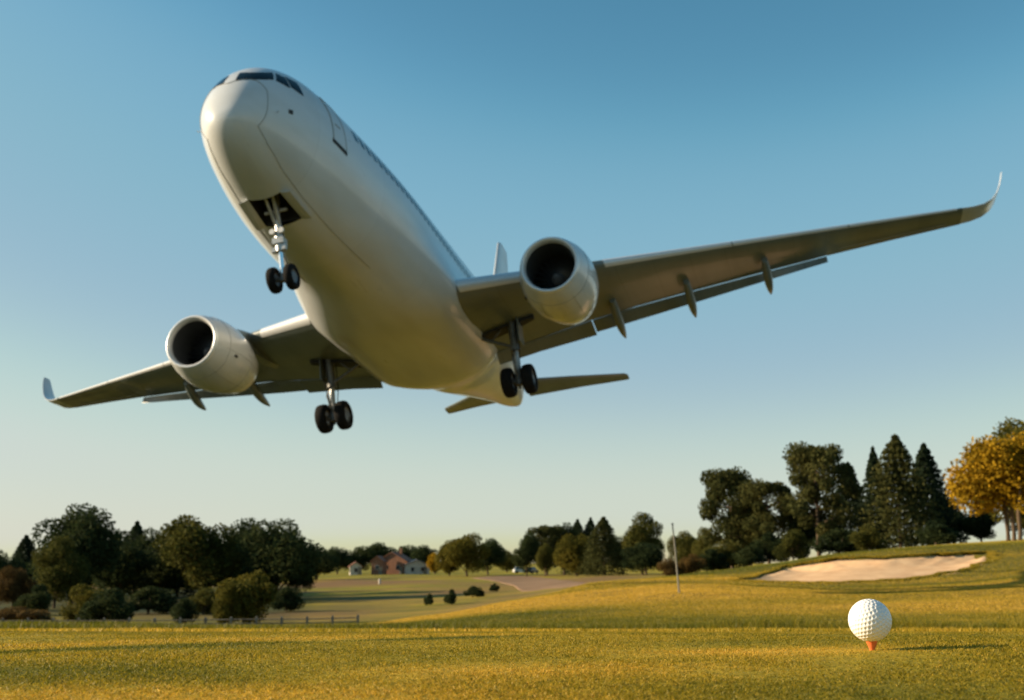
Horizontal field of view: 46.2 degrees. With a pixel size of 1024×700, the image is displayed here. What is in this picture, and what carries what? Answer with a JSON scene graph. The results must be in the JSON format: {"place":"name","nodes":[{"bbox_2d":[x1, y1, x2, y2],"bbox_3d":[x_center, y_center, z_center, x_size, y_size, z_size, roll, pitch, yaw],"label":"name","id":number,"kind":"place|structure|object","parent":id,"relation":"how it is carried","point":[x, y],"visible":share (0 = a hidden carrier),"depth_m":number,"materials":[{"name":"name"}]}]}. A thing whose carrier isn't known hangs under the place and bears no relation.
{"place":"outdoors","nodes":[
{"label":"outdoors","id":0,"kind":"place"},
{"bbox_2d":[0,539,1023,699],"bbox_3d":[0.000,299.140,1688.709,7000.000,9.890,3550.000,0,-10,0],"label":"ground","id":1,"kind":"structure","parent":0,"point":[366,596],"depth_m":1.43,"materials":[{"name":"green plant"}]},
{"bbox_2d":[0,550,28,580],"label":"broadleaf tree","id":2,"kind":"object","parent":1,"relation":"on","point":[4,561],"visible":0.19,"depth_m":161.93,"materials":[{"name":"green plant"}]},
{"bbox_2d":[0,565,35,609],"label":"broadleaf tree","id":3,"kind":"object","parent":1,"relation":"on","point":[13,587],"visible":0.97,"depth_m":109.15,"materials":[{"name":"brown plant"}]},
{"bbox_2d":[8,534,38,588],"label":"spruce tree","id":4,"kind":"object","parent":1,"relation":"on","point":[25,548],"visible":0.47,"depth_m":166.77,"materials":[{"name":"green plant"}]},
{"bbox_2d":[0,606,56,623],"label":"bush","id":5,"kind":"object","parent":1,"relation":"on","point":[7,613],"visible":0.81,"depth_m":76.60,"materials":[{"name":"brown plant"}]},
{"bbox_2d":[13,584,53,612],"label":"bush","id":6,"kind":"object","parent":1,"relation":"on","point":[39,598],"visible":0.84,"depth_m":96.98,"materials":[{"name":"green plant"}]},
{"bbox_2d":[31,535,90,607],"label":"broadleaf tree","id":7,"kind":"object","parent":1,"relation":"on","point":[61,570],"visible":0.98,"depth_m":115.24,"materials":[{"name":"green plant"}]},
{"bbox_2d":[25,502,124,602],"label":"broadleaf tree","id":8,"kind":"object","parent":1,"relation":"on","point":[89,533],"visible":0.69,"depth_m":125.72,"materials":[{"name":"green plant"}]},
{"bbox_2d":[58,583,103,621],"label":"bush","id":9,"kind":"object","parent":1,"relation":"on","point":[83,594],"visible":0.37,"depth_m":81.71,"materials":[{"name":"green plant"}]},
{"bbox_2d":[82,578,96,588],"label":"broadleaf tree","id":10,"kind":"object","parent":1,"relation":"on","point":[89,582],"visible":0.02,"depth_m":164.50,"materials":[{"name":"green plant"}]},
{"bbox_2d":[75,587,136,623],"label":"bush","id":11,"kind":"object","parent":1,"relation":"on","point":[111,601],"visible":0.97,"depth_m":79.29,"materials":[{"name":"green plant"}]},
{"bbox_2d":[91,528,141,590],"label":"broadleaf tree","id":12,"kind":"object","parent":1,"relation":"on","point":[125,538],"visible":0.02,"depth_m":146.77,"materials":[{"name":"green plant"}]},
{"bbox_2d":[91,541,157,596],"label":"broadleaf tree","id":13,"kind":"object","parent":1,"relation":"on","point":[127,571],"visible":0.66,"depth_m":136.50,"materials":[{"name":"green plant"}]},
{"bbox_2d":[123,520,157,597],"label":"spruce tree","id":14,"kind":"object","parent":1,"relation":"on","point":[136,531],"visible":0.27,"depth_m":152.51,"materials":[{"name":"green plant"}]},
{"bbox_2d":[123,586,178,613],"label":"bush","id":15,"kind":"object","parent":1,"relation":"on","point":[149,598],"visible":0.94,"depth_m":101.60,"materials":[{"name":"green plant"}]},
{"bbox_2d":[131,526,181,589],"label":"broadleaf tree","id":16,"kind":"object","parent":1,"relation":"on","point":[162,577],"visible":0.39,"depth_m":144.15,"materials":[{"name":"green plant"}]},
{"bbox_2d":[161,578,183,592],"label":"broadleaf tree","id":17,"kind":"object","parent":1,"relation":"on","point":[174,586],"visible":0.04,"depth_m":155.00,"materials":[{"name":"green plant"}]},
{"bbox_2d":[0,614,358,625],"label":"fence","id":18,"kind":"object","parent":1,"relation":"on","point":[256,619],"visible":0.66,"depth_m":68.41,"materials":[{"name":"brown wood"}]},
{"bbox_2d":[161,566,204,596],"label":"bush","id":19,"kind":"object","parent":1,"relation":"on","point":[187,590],"visible":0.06,"depth_m":155.33,"materials":[{"name":"green plant"}]},
{"bbox_2d":[169,598,198,623],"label":"bush","id":20,"kind":"object","parent":1,"relation":"on","point":[183,608],"visible":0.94,"depth_m":78.07,"materials":[{"name":"green plant"}]},
{"bbox_2d":[151,514,248,591],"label":"broadleaf tree","id":21,"kind":"object","parent":1,"relation":"on","point":[211,561],"visible":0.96,"depth_m":134.29,"materials":[{"name":"green plant"}]},
{"bbox_2d":[187,587,216,614],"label":"bush","id":22,"kind":"object","parent":1,"relation":"on","point":[203,600],"visible":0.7,"depth_m":98.55,"materials":[{"name":"green plant"}]},
{"bbox_2d":[211,582,241,624],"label":"bush","id":23,"kind":"object","parent":1,"relation":"on","point":[225,608],"visible":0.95,"depth_m":75.92,"materials":[{"name":"green plant"}]},
{"bbox_2d":[219,517,266,582],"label":"broadleaf tree","id":24,"kind":"object","parent":1,"relation":"on","point":[241,528],"visible":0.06,"depth_m":146.75,"materials":[{"name":"green plant"}]},
{"bbox_2d":[212,569,277,624],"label":"bush","id":25,"kind":"object","parent":1,"relation":"on","point":[253,597],"visible":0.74,"depth_m":77.78,"materials":[{"name":"green plant"}]},
{"bbox_2d":[235,517,324,590],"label":"broadleaf tree","id":26,"kind":"object","parent":1,"relation":"on","point":[280,556],"visible":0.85,"depth_m":132.00,"materials":[{"name":"green plant"}]},
{"bbox_2d":[269,587,305,611],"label":"bush","id":27,"kind":"object","parent":1,"relation":"on","point":[287,598],"visible":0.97,"depth_m":101.71,"materials":[{"name":"green plant"}]},
{"bbox_2d":[286,557,316,592],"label":"broadleaf tree","id":28,"kind":"object","parent":1,"relation":"on","point":[310,580],"visible":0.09,"depth_m":136.85,"materials":[{"name":"green plant"}]},
{"bbox_2d":[311,546,340,579],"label":"broadleaf tree","id":29,"kind":"object","parent":1,"relation":"on","point":[329,564],"visible":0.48,"depth_m":244.26,"materials":[{"name":"green plant"}]},
{"bbox_2d":[327,546,356,573],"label":"broadleaf tree","id":30,"kind":"object","parent":1,"relation":"on","point":[346,561],"visible":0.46,"depth_m":353.94,"materials":[{"name":"green plant"}]},
{"bbox_2d":[348,562,362,574],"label":"hut","id":31,"kind":"object","parent":1,"relation":"on","point":[355,568],"visible":0.93,"depth_m":311.17,"materials":[{"name":"paint"}]},
{"bbox_2d":[345,546,377,570],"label":"broadleaf tree","id":32,"kind":"object","parent":1,"relation":"on","point":[359,554],"visible":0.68,"depth_m":357.75,"materials":[{"name":"green plant"}]},
{"bbox_2d":[370,556,387,574],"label":"house","id":33,"kind":"structure","parent":1,"relation":"on","point":[378,565],"depth_m":314.45,"materials":[{"name":"red brick"}]},
{"bbox_2d":[366,542,397,565],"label":"broadleaf tree","id":34,"kind":"object","parent":1,"relation":"on","point":[382,550],"visible":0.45,"depth_m":361.78,"materials":[{"name":"green plant"}]},
{"bbox_2d":[384,548,411,573],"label":"house","id":35,"kind":"structure","parent":1,"relation":"on","point":[397,561],"depth_m":319.93,"materials":[{"name":"red brick"}]},
{"bbox_2d":[391,545,416,557],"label":"broadleaf tree","id":36,"kind":"object","parent":1,"relation":"on","point":[406,551],"visible":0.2,"depth_m":365.16,"materials":[{"name":"green plant"}]},
{"bbox_2d":[403,559,429,573],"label":"house","id":37,"kind":"structure","parent":1,"relation":"on","point":[415,566],"depth_m":318.41,"materials":[{"name":"paint"}]},
{"bbox_2d":[409,545,437,562],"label":"broadleaf tree","id":38,"kind":"object","parent":1,"relation":"on","point":[421,553],"visible":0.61,"depth_m":358.35,"materials":[{"name":"green plant"}]},
{"bbox_2d":[423,593,433,604],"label":"bush","id":39,"kind":"object","parent":1,"relation":"on","point":[428,599],"visible":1,"depth_m":105.63,"materials":[{"name":"green plant"}]},
{"bbox_2d":[426,553,440,573],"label":"broadleaf tree","id":40,"kind":"object","parent":1,"relation":"on","point":[431,563],"visible":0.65,"depth_m":314.57,"materials":[{"name":"yellow plant"}]},
{"bbox_2d":[433,540,460,575],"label":"broadleaf tree","id":41,"kind":"object","parent":1,"relation":"on","point":[446,567],"visible":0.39,"depth_m":270.38,"materials":[{"name":"green plant"}]},
{"bbox_2d":[443,589,456,604],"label":"bush","id":42,"kind":"object","parent":1,"relation":"on","point":[450,597],"visible":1,"depth_m":103.56,"materials":[{"name":"green plant"}]},
{"bbox_2d":[442,532,491,575],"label":"broadleaf tree","id":43,"kind":"object","parent":1,"relation":"on","point":[463,550],"visible":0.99,"depth_m":263.97,"materials":[{"name":"green plant"}]},
{"bbox_2d":[463,586,484,596],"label":"bush","id":44,"kind":"object","parent":1,"relation":"on","point":[475,591],"visible":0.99,"depth_m":119.39,"materials":[{"name":"green plant"}]},
{"bbox_2d":[472,538,507,574],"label":"broadleaf tree","id":45,"kind":"object","parent":1,"relation":"on","point":[497,555],"visible":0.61,"depth_m":279.27,"materials":[{"name":"green plant"}]},
{"bbox_2d":[489,583,499,591],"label":"bush","id":46,"kind":"object","parent":1,"relation":"on","point":[494,587],"visible":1,"depth_m":135.22,"materials":[{"name":"green plant"}]},
{"bbox_2d":[491,550,519,571],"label":"broadleaf tree","id":47,"kind":"object","parent":1,"relation":"on","point":[507,564],"visible":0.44,"depth_m":391.41,"materials":[{"name":"green plant"}]},
{"bbox_2d":[0,630,1023,699],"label":"mown grass","id":48,"kind":"structure","parent":1,"relation":"on","point":[961,637],"depth_m":1.06,"materials":[{"name":"green plant"}]},
{"bbox_2d":[0,626,1023,631],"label":"tee bank grass","id":49,"kind":"structure","parent":1,"relation":"on","point":[319,629],"depth_m":4.03,"materials":[{"name":"green plant"}]},
{"bbox_2d":[513,567,524,572],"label":"parked car","id":50,"kind":"object","parent":1,"relation":"on","point":[516,570],"visible":0.56,"depth_m":284.38,"materials":[{"name":"white metal"}]},
{"bbox_2d":[511,531,541,575],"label":"broadleaf tree","id":51,"kind":"object","parent":1,"relation":"on","point":[526,553],"visible":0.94,"depth_m":245.09,"materials":[{"name":"green plant"}]},
{"bbox_2d":[525,567,538,573],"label":"parked car","id":52,"kind":"object","parent":1,"relation":"on","point":[533,570],"visible":0.77,"depth_m":269.45,"materials":[{"name":"grey"}]},
{"bbox_2d":[535,543,553,572],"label":"broadleaf tree","id":53,"kind":"object","parent":1,"relation":"on","point":[544,556],"visible":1,"depth_m":235.64,"materials":[{"name":"green plant"}]},
{"bbox_2d":[527,525,563,575],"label":"pine tree","id":54,"kind":"object","parent":1,"relation":"on","point":[550,534],"visible":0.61,"depth_m":250.46,"materials":[{"name":"green plant"}]},
{"bbox_2d":[550,522,579,574],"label":"broadleaf tree","id":55,"kind":"object","parent":1,"relation":"on","point":[570,530],"visible":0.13,"depth_m":253.76,"materials":[{"name":"green plant"}]},
{"bbox_2d":[552,533,595,575],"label":"broadleaf tree","id":56,"kind":"object","parent":1,"relation":"on","point":[567,554],"visible":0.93,"depth_m":220.55,"materials":[{"name":"green plant"}]},
{"bbox_2d":[556,519,597,574],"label":"spruce tree","id":57,"kind":"object","parent":1,"relation":"on","point":[577,526],"visible":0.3,"depth_m":258.24,"materials":[{"name":"green plant"}]},
{"bbox_2d":[578,517,605,574],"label":"spruce tree","id":58,"kind":"object","parent":1,"relation":"on","point":[589,527],"visible":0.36,"depth_m":258.24,"materials":[{"name":"green plant"}]},
{"bbox_2d":[571,516,630,576],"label":"spruce tree","id":59,"kind":"object","parent":1,"relation":"on","point":[607,542],"visible":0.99,"depth_m":211.10,"materials":[{"name":"green plant"}]},
{"bbox_2d":[221,542,1023,627],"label":"fairway grass","id":60,"kind":"structure","parent":1,"relation":"on","point":[941,588],"depth_m":32.51,"materials":[{"name":"green plant"}]},
{"bbox_2d":[611,535,634,571],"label":"broadleaf tree","id":61,"kind":"object","parent":1,"relation":"on","point":[619,544],"visible":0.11,"depth_m":235.32,"materials":[{"name":"green plant"}]},
{"bbox_2d":[619,542,666,574],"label":"bush","id":62,"kind":"object","parent":1,"relation":"on","point":[643,557],"visible":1,"depth_m":205.77,"materials":[{"name":"green plant"}]},
{"bbox_2d":[621,512,665,573],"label":"broadleaf tree","id":63,"kind":"object","parent":1,"relation":"on","point":[643,530],"visible":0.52,"depth_m":225.67,"materials":[{"name":"green plant"}]},
{"bbox_2d":[656,558,685,575],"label":"bush","id":64,"kind":"object","parent":1,"relation":"on","point":[667,567],"visible":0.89,"depth_m":107.54,"materials":[{"name":"brown plant"}]},
{"bbox_2d":[671,523,679,592],"bbox_3d":[4.749,6.048,34.677,0.242,2.092,0.110,0,-10,0],"label":"golf pin","id":65,"kind":"object","parent":1,"relation":"on","point":[672,524],"visible":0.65,"depth_m":34.66,"materials":[{"name":"white paint"}]},
{"bbox_2d":[666,531,696,561],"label":"broadleaf tree","id":66,"kind":"object","parent":1,"relation":"on","point":[683,545],"visible":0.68,"depth_m":196.69,"materials":[{"name":"green plant"}]},
{"bbox_2d":[680,554,706,573],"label":"bush","id":67,"kind":"object","parent":1,"relation":"on","point":[692,565],"visible":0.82,"depth_m":109.48,"materials":[{"name":"brown plant"}]},
{"bbox_2d":[691,527,717,571],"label":"broadleaf tree","id":68,"kind":"object","parent":1,"relation":"on","point":[697,546],"visible":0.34,"depth_m":191.51,"materials":[{"name":"green plant"}]},
{"bbox_2d":[697,548,729,570],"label":"bush","id":69,"kind":"object","parent":1,"relation":"on","point":[714,560],"visible":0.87,"depth_m":112.06,"materials":[{"name":"green plant"}]},
{"bbox_2d":[702,539,749,568],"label":"bush","id":70,"kind":"object","parent":1,"relation":"on","point":[729,550],"visible":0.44,"depth_m":115.60,"materials":[{"name":"green plant"}]},
{"bbox_2d":[697,466,758,567],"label":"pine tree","id":71,"kind":"object","parent":1,"relation":"on","point":[720,483],"visible":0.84,"depth_m":129.76,"materials":[{"name":"green plant"}]},
{"bbox_2d":[722,510,754,565],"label":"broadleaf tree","id":72,"kind":"object","parent":1,"relation":"on","point":[748,543],"visible":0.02,"depth_m":137.32,"materials":[{"name":"green plant"}]},
{"bbox_2d":[731,545,766,565],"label":"bush","id":73,"kind":"object","parent":1,"relation":"on","point":[747,555],"visible":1,"depth_m":108.15,"materials":[{"name":"green plant"}]},
{"bbox_2d":[738,478,800,563],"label":"pine tree","id":74,"kind":"object","parent":1,"relation":"on","point":[763,518],"visible":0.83,"depth_m":126.15,"materials":[{"name":"green plant"}]},
{"bbox_2d":[750,531,790,562],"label":"bush","id":75,"kind":"object","parent":1,"relation":"on","point":[766,547],"visible":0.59,"depth_m":116.13,"materials":[{"name":"green plant"}]},
{"bbox_2d":[772,529,810,560],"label":"bush","id":76,"kind":"object","parent":1,"relation":"on","point":[793,544],"visible":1,"depth_m":110.34,"materials":[{"name":"green plant"}]},
{"bbox_2d":[786,511,815,548],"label":"broadleaf tree","id":77,"kind":"object","parent":1,"relation":"on","point":[809,533],"visible":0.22,"depth_m":132.74,"materials":[{"name":"green plant"}]},
{"bbox_2d":[781,441,864,555],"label":"pine tree","id":78,"kind":"object","parent":1,"relation":"on","point":[809,464],"visible":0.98,"depth_m":122.12,"materials":[{"name":"green plant"}]},
{"bbox_2d":[808,527,865,552],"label":"bush","id":79,"kind":"object","parent":1,"relation":"on","point":[837,539],"visible":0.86,"depth_m":114.29,"materials":[{"name":"green plant"}]},
{"bbox_2d":[821,464,867,554],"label":"spruce tree","id":80,"kind":"object","parent":1,"relation":"on","point":[854,503],"visible":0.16,"depth_m":135.74,"materials":[{"name":"green plant"}]},
{"bbox_2d":[849,525,887,550],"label":"bush","id":81,"kind":"object","parent":1,"relation":"on","point":[865,538],"visible":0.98,"depth_m":106.18,"materials":[{"name":"green plant"}]},
{"bbox_2d":[751,555,986,581],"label":"bunker sand","id":82,"kind":"structure","parent":1,"relation":"on","point":[866,569],"depth_m":61.53,"materials":[{"name":"beige sand"}]},
{"bbox_2d":[866,641,877,649],"bbox_3d":[0.363,0.308,1.209,0.012,0.032,0.012,0,-10,0],"label":"golf tee","id":83,"kind":"object","parent":1,"relation":"on","point":[871,645],"visible":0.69,"depth_m":1.21,"materials":[{"name":"orange plastic"}]},
{"bbox_2d":[848,599,891,641],"bbox_3d":[0.362,0.274,1.215,0.043,0.043,0.043,19,16,-8],"label":"golf ball","id":84,"kind":"object","parent":83,"relation":"on","point":[869,620],"visible":1,"depth_m":1.20,"materials":[{"name":"white plastic"}]},
{"bbox_2d":[854,446,898,549],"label":"spruce tree","id":85,"kind":"object","parent":1,"relation":"on","point":[872,461],"visible":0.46,"depth_m":128.94,"materials":[{"name":"green plant"}]},
{"bbox_2d":[848,433,948,549],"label":"spruce tree","id":86,"kind":"object","parent":1,"relation":"on","point":[896,480],"visible":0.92,"depth_m":118.46,"materials":[{"name":"green plant"}]},
{"bbox_2d":[897,442,970,547],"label":"spruce tree","id":87,"kind":"object","parent":1,"relation":"on","point":[926,464],"visible":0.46,"depth_m":124.64,"materials":[{"name":"green plant"}]},
{"bbox_2d":[913,520,970,544],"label":"bush","id":88,"kind":"object","parent":1,"relation":"on","point":[938,532],"visible":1,"depth_m":109.47,"materials":[{"name":"green plant"}]},
{"bbox_2d":[932,494,962,543],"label":"broadleaf tree","id":89,"kind":"object","parent":1,"relation":"on","point":[956,512],"visible":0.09,"depth_m":132.51,"materials":[{"name":"green plant"}]},
{"bbox_2d":[952,507,1001,541],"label":"broadleaf tree","id":90,"kind":"object","parent":1,"relation":"on","point":[980,526],"visible":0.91,"depth_m":122.85,"materials":[{"name":"green plant"}]},
{"bbox_2d":[942,431,1023,540],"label":"autumn tree","id":91,"kind":"object","parent":1,"relation":"on","point":[990,479],"visible":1,"depth_m":90.97,"materials":[{"name":"yellow plant"}]},
{"bbox_2d":[988,416,1023,528],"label":"broadleaf tree","id":92,"kind":"object","parent":1,"relation":"on","point":[1006,429],"visible":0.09,"depth_m":98.65,"materials":[{"name":"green plant"}]},
{"bbox_2d":[1008,511,1023,535],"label":"broadleaf tree","id":93,"kind":"object","parent":1,"relation":"on","point":[1016,524],"visible":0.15,"depth_m":120.84,"materials":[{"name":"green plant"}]},
{"bbox_2d":[0,615,1023,629],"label":"rough grass","id":94,"kind":"structure","parent":0,"point":[793,624],"depth_m":11.72,"materials":[{"name":"green plant"}]},
{"bbox_2d":[0,0,1023,562],"label":"sky","id":95,"kind":"structure","parent":0,"point":[607,128],"materials":[{"name":"blue"}]},
{"bbox_2d":[43,68,1001,433],"bbox_3d":[-0.413,-1.050,48.613,31.327,10.543,31.718,5,-11,-27],"label":"airplane","id":96,"kind":"object","parent":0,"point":[381,280],"visible":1,"depth_m":36.81,"materials":[{"name":"white paint"}]},
{"bbox_2d":[472,576,586,591],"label":"sandy track","id":97,"kind":"structure","parent":0,"point":[523,583],"depth_m":165.98,"materials":[{"name":"beige sand"}]}
]}

